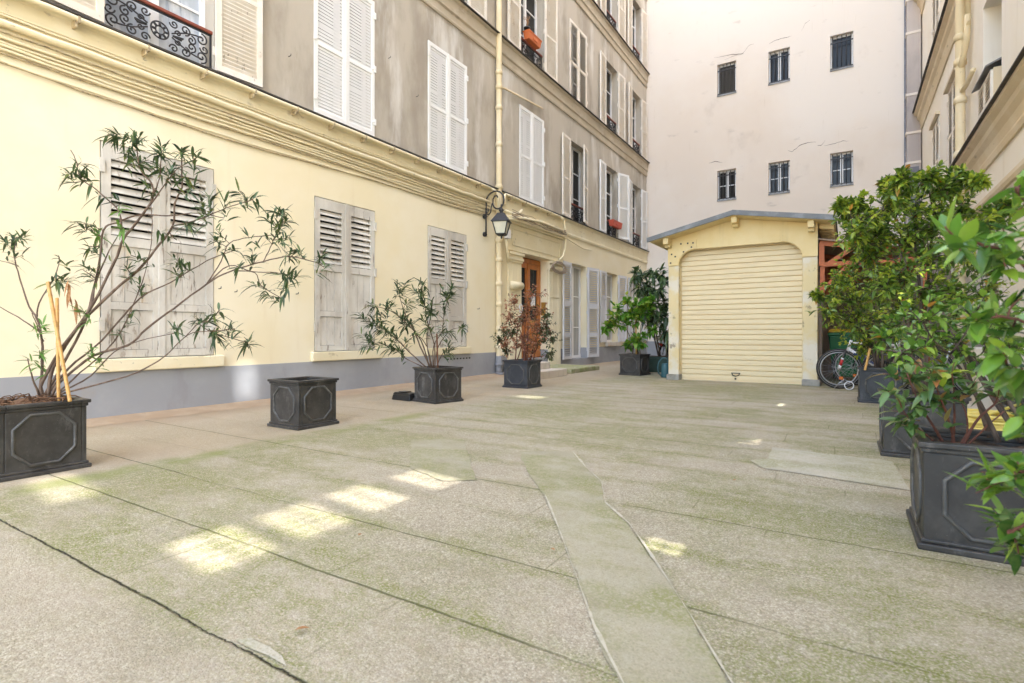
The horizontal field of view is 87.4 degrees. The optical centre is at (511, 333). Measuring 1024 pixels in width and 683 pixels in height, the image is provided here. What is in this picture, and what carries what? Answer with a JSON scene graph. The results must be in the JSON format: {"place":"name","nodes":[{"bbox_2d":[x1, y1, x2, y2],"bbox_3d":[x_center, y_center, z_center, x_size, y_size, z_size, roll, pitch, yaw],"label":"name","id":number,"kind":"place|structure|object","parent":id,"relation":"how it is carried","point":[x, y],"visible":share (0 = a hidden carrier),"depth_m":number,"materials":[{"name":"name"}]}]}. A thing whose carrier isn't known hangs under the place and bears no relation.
{"place":"outdoors","nodes":[
{"label":"outdoors","id":0,"kind":"place"},
{"bbox_2d":[0,0,649,426],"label":"apartment building","id":1,"kind":"structure","parent":0,"point":[376,148],"depth_m":7.83,"materials":[{"name":"yellow paint"}]},
{"bbox_2d":[51,0,262,87],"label":"window","id":2,"kind":"structure","parent":1,"relation":"in","point":[175,26],"depth_m":6.51,"materials":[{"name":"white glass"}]},
{"bbox_2d":[93,141,223,372],"bbox_3d":[-4.030,-0.806,6.115,0.325,2.402,1.340,0,0,32],"label":"window","id":3,"kind":"structure","parent":1,"relation":"in","point":[139,355],"depth_m":5.99,"materials":[{"name":"white wood"}]},
{"bbox_2d":[314,0,375,136],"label":"window","id":4,"kind":"structure","parent":1,"relation":"in","point":[342,88],"depth_m":8.26,"materials":[{"name":"white wood"}]},
{"bbox_2d":[311,196,381,361],"bbox_3d":[-2.636,-0.806,8.345,0.325,2.402,1.340,0,0,32],"label":"window","id":5,"kind":"structure","parent":1,"relation":"in","point":[340,228],"depth_m":8.22,"materials":[{"name":"white wood"}]},
{"bbox_2d":[425,226,470,355],"bbox_3d":[-1.319,-0.806,10.452,0.325,2.402,1.350,0,0,32],"label":"window","id":6,"kind":"structure","parent":1,"relation":"in","point":[444,248],"depth_m":10.36,"materials":[{"name":"white wood"}]},
{"bbox_2d":[428,40,467,174],"bbox_3d":[-1.346,-4.315,10.445,0.327,2.224,1.222,0,0,32],"label":"window","id":7,"kind":"structure","parent":1,"relation":"in","point":[445,129],"depth_m":10.34,"materials":[{"name":"white wood"}]},
{"bbox_2d":[463,0,486,20],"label":"window","id":8,"kind":"structure","parent":1,"relation":"in","point":[480,6],"depth_m":11.17,"materials":[{"name":"white wood"}]},
{"bbox_2d":[483,190,511,238],"bbox_3d":[-0.340,-2.497,11.204,0.626,1.033,0.381,0,0,14],"label":"wall lantern","id":9,"kind":"object","parent":1,"relation":"attached to","point":[501,221],"depth_m":11.11,"materials":[{"name":"black metal"}]},
{"bbox_2d":[521,258,540,357],"bbox_3d":[0.378,-0.640,13.342,0.080,2.480,1.346,0,0,32],"label":"door","id":10,"kind":"structure","parent":1,"relation":"in","point":[530,269],"depth_m":13.51,"materials":[{"name":"orange wood"}]},
{"bbox_2d":[522,29,541,49],"bbox_3d":[0.501,-7.190,13.106,0.194,0.200,0.644,0,0,32],"label":"window box","id":11,"kind":"object","parent":1,"relation":"attached to","point":[532,39],"visible":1,"depth_m":12.99,"materials":[{"name":"orange plastic"}]},
{"bbox_2d":[519,104,544,206],"bbox_3d":[0.379,-4.315,13.206,0.327,2.224,1.232,0,0,32],"label":"window","id":12,"kind":"structure","parent":1,"relation":"in","point":[530,176],"depth_m":13.09,"materials":[{"name":"white wood"}]},
{"bbox_2d":[507,0,557,81],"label":"window","id":13,"kind":"structure","parent":1,"relation":"in","point":[516,9],"depth_m":13.62,"materials":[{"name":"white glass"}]},
{"bbox_2d":[562,132,587,225],"bbox_3d":[1.722,-4.315,15.208,0.483,2.224,1.780,0,0,32],"label":"window","id":14,"kind":"structure","parent":1,"relation":"in","point":[571,157],"depth_m":15.33,"materials":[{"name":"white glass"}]},
{"bbox_2d":[569,18,587,107],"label":"window","id":15,"kind":"structure","parent":1,"relation":"in","point":[575,71],"depth_m":15.47,"materials":[{"name":"white wood"}]},
{"bbox_2d":[563,261,598,359],"bbox_3d":[1.862,-0.645,15.459,0.453,2.684,2.273,0,0,32],"label":"window","id":16,"kind":"structure","parent":1,"relation":"in","point":[574,303],"depth_m":15.88,"materials":[{"name":"white wood"}]},
{"bbox_2d":[600,50,624,140],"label":"window","id":17,"kind":"structure","parent":1,"relation":"in","point":[605,75],"depth_m":17.97,"materials":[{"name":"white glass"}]},
{"bbox_2d":[600,0,625,40],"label":"window","id":18,"kind":"structure","parent":1,"relation":"in","point":[605,5],"depth_m":18.09,"materials":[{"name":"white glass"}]},
{"bbox_2d":[600,270,626,345],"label":"window","id":19,"kind":"structure","parent":1,"relation":"in","point":[605,299],"depth_m":17.90,"materials":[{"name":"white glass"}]},
{"bbox_2d":[600,159,628,239],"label":"window","id":20,"kind":"structure","parent":1,"relation":"in","point":[605,176],"depth_m":18.02,"materials":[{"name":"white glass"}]},
{"bbox_2d":[608,219,622,229],"bbox_3d":[3.406,-3.600,17.623,0.194,0.200,0.824,0,0,32],"label":"window box","id":21,"kind":"object","parent":1,"relation":"attached to","point":[614,223],"visible":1,"depth_m":17.45,"materials":[{"name":"red plastic"}]},
{"bbox_2d":[628,277,647,344],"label":"window","id":22,"kind":"structure","parent":1,"relation":"in","point":[630,329],"depth_m":19.14,"materials":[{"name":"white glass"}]},
{"bbox_2d":[628,0,647,70],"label":"window","id":23,"kind":"structure","parent":1,"relation":"in","point":[631,10],"depth_m":20.08,"materials":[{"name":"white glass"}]},
{"bbox_2d":[629,179,647,249],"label":"window","id":24,"kind":"structure","parent":1,"relation":"in","point":[632,192],"depth_m":20.08,"materials":[{"name":"white wood"}]},
{"bbox_2d":[629,82,647,160],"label":"window","id":25,"kind":"structure","parent":1,"relation":"in","point":[632,102],"depth_m":20.08,"materials":[{"name":"white wood"}]},
{"bbox_2d":[0,361,1023,682],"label":"ground","id":26,"kind":"structure","parent":0,"point":[184,549],"depth_m":2.22,"materials":[{"name":"concrete"}]},
{"bbox_2d":[0,393,91,482],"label":"planter","id":27,"kind":"object","parent":26,"relation":"on","point":[44,434],"visible":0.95,"depth_m":3.44,"materials":[{"name":"metal"}]},
{"bbox_2d":[55,298,60,400],"bbox_3d":[-3.029,0.102,3.575,0.093,0.692,0.022,0,0,43],"label":"cane","id":28,"kind":"object","parent":27,"relation":"in","point":[58,389],"visible":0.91,"depth_m":3.56,"materials":[{"name":"brown wood"}]},
{"bbox_2d":[46,281,71,401],"bbox_3d":[-3.010,0.045,3.560,0.298,0.800,0.024,0,0,26],"label":"cane","id":29,"kind":"object","parent":27,"relation":"in","point":[59,345],"visible":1,"depth_m":3.55,"materials":[{"name":"yellow wood"}]},
{"bbox_2d":[0,127,335,395],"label":"oleander","id":30,"kind":"object","parent":27,"relation":"on","point":[180,264],"visible":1,"depth_m":3.58,"materials":[{"name":"green plant"}]},
{"bbox_2d":[237,638,285,664],"bbox_3d":[-0.703,0.896,1.521,0.238,0.001,0.033,0,0,32],"label":"cement patch","id":31,"kind":"object","parent":26,"relation":"on","point":[260,647],"visible":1,"depth_m":1.53,"materials":[{"name":"concrete"}]},
{"bbox_2d":[267,376,338,430],"bbox_3d":[-2.064,0.670,5.311,0.480,0.460,0.480,0,0,32],"label":"planter","id":32,"kind":"object","parent":26,"relation":"on","point":[302,403],"visible":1,"depth_m":5.16,"materials":[{"name":"metal"}]},
{"bbox_2d":[392,391,414,400],"bbox_3d":[-1.454,0.841,7.335,0.356,0.118,0.196,0,0,36],"label":"bait box","id":33,"kind":"object","parent":26,"relation":"on","point":[405,395],"visible":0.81,"depth_m":7.25,"materials":[{"name":"black plastic"}]},
{"bbox_2d":[412,365,463,403],"bbox_3d":[-0.995,0.670,7.202,0.490,0.460,0.490,0,0,43],"label":"planter","id":34,"kind":"object","parent":26,"relation":"on","point":[441,384],"visible":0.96,"depth_m":7.04,"materials":[{"name":"plastic"}]},
{"bbox_2d":[350,277,468,367],"bbox_3d":[-1.395,-0.162,7.271,1.710,1.245,0.631,0,0,6],"label":"oleander","id":35,"kind":"object","parent":34,"relation":"on","point":[402,317],"visible":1,"depth_m":7.21,"materials":[{"name":"green plant"}]},
{"bbox_2d":[436,334,438,367],"bbox_3d":[-0.999,0.239,7.165,0.024,0.492,0.054,0,0,19],"label":"stake","id":36,"kind":"object","parent":34,"relation":"in","point":[437,349],"visible":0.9,"depth_m":7.15,"materials":[{"name":"brown wood"}]},
{"bbox_2d":[410,439,476,480],"bbox_3d":[-0.525,0.896,3.920,0.446,0.001,1.350,0,0,-10],"label":"concrete patch","id":37,"kind":"object","parent":26,"relation":"on","point":[445,459],"visible":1,"depth_m":3.83,"materials":[{"name":"grey concrete"}]},
{"bbox_2d":[502,359,541,388],"bbox_3d":[0.177,0.670,9.134,0.500,0.460,0.500,0,0,32],"label":"planter","id":38,"kind":"object","parent":26,"relation":"on","point":[520,373],"visible":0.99,"depth_m":8.95,"materials":[{"name":"grey metal"}]},
{"bbox_2d":[494,284,552,360],"bbox_3d":[0.231,-0.186,9.071,0.936,1.340,0.740,0,0,32],"label":"shrub","id":39,"kind":"object","parent":38,"relation":"on","point":[524,337],"visible":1,"depth_m":9.05,"materials":[{"name":"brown plant"}]},
{"bbox_2d":[491,309,562,360],"bbox_3d":[0.257,0.015,9.232,1.267,0.940,0.486,0,0,6],"label":"shrub","id":40,"kind":"object","parent":38,"relation":"on","point":[552,340],"visible":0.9,"depth_m":9.17,"materials":[{"name":"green plant"}]},
{"bbox_2d":[540,368,566,378],"bbox_3d":[0.233,0.825,11.383,1.370,0.150,1.446,0,0,32],"label":"stone step","id":41,"kind":"object","parent":26,"relation":"on","point":[551,373],"visible":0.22,"depth_m":11.13,"materials":[{"name":"beige stone"}]},
{"bbox_2d":[540,361,549,369],"bbox_3d":[0.120,0.675,11.496,1.060,0.150,0.975,0,0,32],"label":"stone step","id":42,"kind":"object","parent":41,"relation":"on","point":[544,365],"visible":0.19,"depth_m":11.43,"materials":[{"name":"beige stone"}]},
{"bbox_2d":[550,364,598,373],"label":"stone slab","id":43,"kind":"structure","parent":26,"relation":"on","point":[571,369],"depth_m":12.96,"materials":[{"name":"grey stone"}]},
{"bbox_2d":[519,451,726,682],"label":"concrete strip","id":44,"kind":"object","parent":26,"relation":"on","point":[644,622],"visible":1,"depth_m":1.90,"materials":[{"name":"grey concrete"}]},
{"bbox_2d":[545,495,623,682],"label":"cement smear","id":45,"kind":"object","parent":44,"relation":"on","point":[600,636],"visible":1,"depth_m":1.64},
{"bbox_2d":[573,452,732,682],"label":"cement smear","id":46,"kind":"object","parent":44,"relation":"on","point":[659,566],"visible":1,"depth_m":2.07},
{"bbox_2d":[619,353,650,375],"bbox_3d":[2.721,0.670,11.884,0.520,0.460,0.520,0,0,40],"label":"planter","id":47,"kind":"object","parent":26,"relation":"on","point":[633,364],"visible":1,"depth_m":11.70,"materials":[{"name":"plastic"}]},
{"bbox_2d":[600,291,658,353],"bbox_3d":[2.651,-0.242,11.815,1.422,1.436,0.708,0,0,-13],"label":"hydrangea","id":48,"kind":"object","parent":47,"relation":"on","point":[643,305],"visible":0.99,"depth_m":11.77,"materials":[{"name":"plant"}]},
{"bbox_2d":[635,318,636,353],"bbox_3d":[2.724,-0.011,11.776,0.038,0.904,0.089,0,0,25],"label":"cane","id":49,"kind":"object","parent":47,"relation":"in","point":[635,337],"visible":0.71,"depth_m":11.76,"materials":[{"name":"brown wood"}]},
{"bbox_2d":[649,356,668,371],"bbox_3d":[3.494,0.711,12.732,0.630,0.378,0.390,0,0,32],"label":"trough","id":50,"kind":"object","parent":26,"relation":"on","point":[653,362],"visible":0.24,"depth_m":12.60,"materials":[{"name":"green plastic"}]},
{"bbox_2d":[627,262,668,355],"bbox_3d":[3.354,-0.582,12.685,1.338,2.234,0.909,0,0,-3],"label":"loquat","id":51,"kind":"object","parent":50,"relation":"on","point":[661,315],"visible":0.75,"depth_m":12.56,"materials":[{"name":"green plant"}]},
{"bbox_2d":[657,357,668,377],"bbox_3d":[3.238,0.691,11.103,0.450,0.417,0.131,0,0,12],"label":"watering can","id":52,"kind":"object","parent":26,"relation":"on","point":[664,370],"visible":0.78,"depth_m":11.07,"materials":[{"name":"teal plastic"}]},
{"bbox_2d":[646,0,921,355],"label":"apartment building","id":53,"kind":"structure","parent":26,"relation":"on","point":[799,106],"depth_m":18.32,"materials":[{"name":"white paint"}]},
{"bbox_2d":[717,170,735,201],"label":"window","id":54,"kind":"structure","parent":53,"relation":"in","point":[726,179],"depth_m":19.22,"materials":[{"name":"black glass"}]},
{"bbox_2d":[717,62,735,96],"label":"window","id":55,"kind":"structure","parent":53,"relation":"in","point":[726,73],"depth_m":19.23,"materials":[{"name":"grey glass"}]},
{"bbox_2d":[768,161,789,194],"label":"window","id":56,"kind":"structure","parent":53,"relation":"in","point":[779,173],"depth_m":18.32,"materials":[{"name":"grey glass"}]},
{"bbox_2d":[768,49,789,85],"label":"window","id":57,"kind":"structure","parent":53,"relation":"in","point":[779,62],"depth_m":18.32,"materials":[{"name":"grey glass"}]},
{"bbox_2d":[830,152,853,187],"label":"window","id":58,"kind":"structure","parent":53,"relation":"in","point":[841,165],"depth_m":17.36,"materials":[{"name":"grey glass"}]},
{"bbox_2d":[830,33,853,71],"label":"window","id":59,"kind":"structure","parent":53,"relation":"in","point":[841,47],"depth_m":17.36,"materials":[{"name":"grey glass"}]},
{"bbox_2d":[750,447,909,489],"bbox_3d":[2.142,0.896,3.683,0.896,0.001,0.882,0,0,32],"label":"concrete patch","id":60,"kind":"object","parent":26,"relation":"on","point":[884,473],"visible":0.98,"depth_m":3.63,"materials":[{"name":"grey concrete"}]},
{"bbox_2d":[828,329,865,378],"bbox_3d":[6.522,0.399,10.437,0.630,0.998,0.706,0,0,32],"label":"wheelie bin","id":61,"kind":"object","parent":26,"relation":"on","point":[834,339],"visible":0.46,"depth_m":10.22,"materials":[{"name":"green plastic"}]},
{"bbox_2d":[816,338,940,389],"bbox_3d":[5.831,0.422,8.539,1.720,0.955,0.624,0,0,32],"label":"bicycle","id":62,"kind":"object","parent":26,"relation":"on","point":[849,351],"visible":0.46,"depth_m":8.76,"materials":[{"name":"black metal"}]},
{"bbox_2d":[857,366,902,403],"bbox_3d":[4.892,0.670,7.131,0.500,0.460,0.500,0,0,32],"label":"planter","id":63,"kind":"object","parent":26,"relation":"on","point":[867,387],"visible":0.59,"depth_m":6.99,"materials":[{"name":"grey metal"}]},
{"bbox_2d":[807,252,924,367],"bbox_3d":[4.674,-0.400,7.193,1.661,1.757,1.085,0,0,-7],"label":"shrub","id":64,"kind":"object","parent":63,"relation":"on","point":[852,321],"visible":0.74,"depth_m":7.06,"materials":[{"name":"green plant"}]},
{"bbox_2d":[864,348,870,369],"bbox_3d":[4.609,0.329,6.950,0.091,0.288,0.031,0,0,0],"label":"cane","id":65,"kind":"object","parent":63,"relation":"in","point":[867,358],"visible":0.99,"depth_m":6.94,"materials":[{"name":"brown wood"}]},
{"bbox_2d":[819,258,950,384],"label":"shed wall","id":66,"kind":"structure","parent":26,"relation":"on","point":[824,346],"depth_m":11.80,"materials":[{"name":"beige paint"}]},
{"bbox_2d":[831,331,952,384],"bbox_3d":[6.408,0.422,9.085,1.720,0.955,0.625,0,0,34],"label":"bicycle","id":67,"kind":"object","parent":26,"relation":"on","point":[838,355],"visible":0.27,"depth_m":9.40,"materials":[{"name":"black metal"}]},
{"bbox_2d":[861,330,968,394],"bbox_3d":[6.016,0.422,7.702,1.720,0.955,0.625,0,0,26],"label":"bicycle","id":68,"kind":"object","parent":26,"relation":"on","point":[956,385],"visible":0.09,"depth_m":7.83,"materials":[{"name":"black metal"}]},
{"bbox_2d":[877,388,971,458],"bbox_3d":[3.080,0.670,4.042,0.520,0.460,0.520,0,0,32],"label":"planter","id":69,"kind":"object","parent":26,"relation":"on","point":[898,444],"visible":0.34,"depth_m":3.91,"materials":[{"name":"plastic"}]},
{"bbox_2d":[827,160,1022,394],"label":"laurel tree","id":70,"kind":"object","parent":69,"relation":"on","point":[867,231],"visible":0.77,"depth_m":3.98,"materials":[{"name":"green plant"}]},
{"bbox_2d":[906,425,1023,566],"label":"planter","id":71,"kind":"object","parent":26,"relation":"on","point":[942,517],"visible":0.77,"depth_m":2.20,"materials":[{"name":"metal"}]},
{"bbox_2d":[869,288,1023,442],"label":"shrub","id":72,"kind":"object","parent":71,"relation":"on","point":[911,345],"visible":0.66,"depth_m":2.47,"materials":[{"name":"green plant"}]},
{"bbox_2d":[869,359,1023,447],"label":"rhododendron","id":73,"kind":"object","parent":71,"relation":"on","point":[911,427],"visible":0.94,"depth_m":2.30,"materials":[{"name":"green plant"}]},
{"bbox_2d":[967,403,1022,432],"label":"garden hose","id":74,"kind":"object","parent":26,"relation":"on","point":[974,414],"visible":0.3,"depth_m":4.86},
{"bbox_2d":[967,347,1023,409],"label":"stone pedestal","id":75,"kind":"object","parent":26,"relation":"on","point":[987,402],"visible":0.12,"depth_m":5.91,"materials":[{"name":"grey stone"}]},
{"bbox_2d":[1000,395,1023,411],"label":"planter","id":76,"kind":"object","parent":26,"relation":"on","point":[1004,404],"visible":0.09,"depth_m":5.24,"materials":[{"name":"plastic"}]},
{"bbox_3d":[1.249,0.670,0.753,0.500,0.460,0.500,0,0,32],"label":"planter","id":77,"kind":"object","parent":26,"relation":"on","visible":0},
{"bbox_2d":[916,169,1023,575],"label":"cherry laurel","id":78,"kind":"object","parent":77,"relation":"on","point":[961,239],"visible":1,"depth_m":1.05,"materials":[{"name":"green plant"}]},
{"bbox_2d":[523,14,529,29],"bbox_3d":[0.359,-7.518,12.991,0.183,0.495,0.175,0,0,32],"label":"plant","id":79,"kind":"object","parent":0,"point":[526,27],"visible":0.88,"depth_m":12.94,"materials":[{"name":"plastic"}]},
{"bbox_2d":[655,332,668,355],"bbox_3d":[3.995,0.422,13.481,0.625,0.955,1.720,0,0,36],"label":"bicycle","id":80,"kind":"object","parent":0,"point":[664,347],"visible":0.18,"depth_m":13.06,"materials":[{"name":"black metal"}]},
{"bbox_2d":[647,210,838,385],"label":"garage","id":81,"kind":"structure","parent":0,"point":[743,284],"depth_m":9.99,"materials":[{"name":"yellow stone"}]},
{"bbox_2d":[818,238,929,378],"bbox_3d":[7.034,-0.375,10.521,1.620,2.550,4.100,0,0,32],"label":"lean to","id":82,"kind":"object","parent":81,"relation":"attached to","point":[827,255],"visible":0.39,"depth_m":9.28,"materials":[{"name":"brown wood"}]},
{"bbox_2d":[912,0,1023,377],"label":"apartment building","id":83,"kind":"structure","parent":0,"point":[968,109],"depth_m":9.13,"materials":[{"name":"beige paint"}]},
{"bbox_2d":[929,111,939,187],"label":"window","id":84,"kind":"structure","parent":83,"relation":"in","point":[934,126],"depth_m":13.36,"materials":[{"name":"white glass"}]},
{"bbox_2d":[931,0,939,42],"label":"window","id":85,"kind":"structure","parent":83,"relation":"in","point":[935,4],"depth_m":13.42,"materials":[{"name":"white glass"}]},
{"bbox_2d":[943,67,954,167],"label":"window","id":86,"kind":"structure","parent":83,"relation":"in","point":[950,86],"depth_m":11.43,"materials":[{"name":"white glass"}]},
{"bbox_2d":[971,57,1001,119],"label":"window","id":87,"kind":"structure","parent":83,"relation":"in","point":[990,78],"depth_m":8.12,"materials":[{"name":"beige glass"}]},
{"bbox_2d":[981,217,1001,345],"bbox_3d":[7.390,-0.850,8.259,0.055,2.076,1.192,0,0,32],"label":"window","id":88,"kind":"structure","parent":83,"relation":"in","point":[993,244],"depth_m":7.96,"materials":[{"name":"white glass"}]}
]}

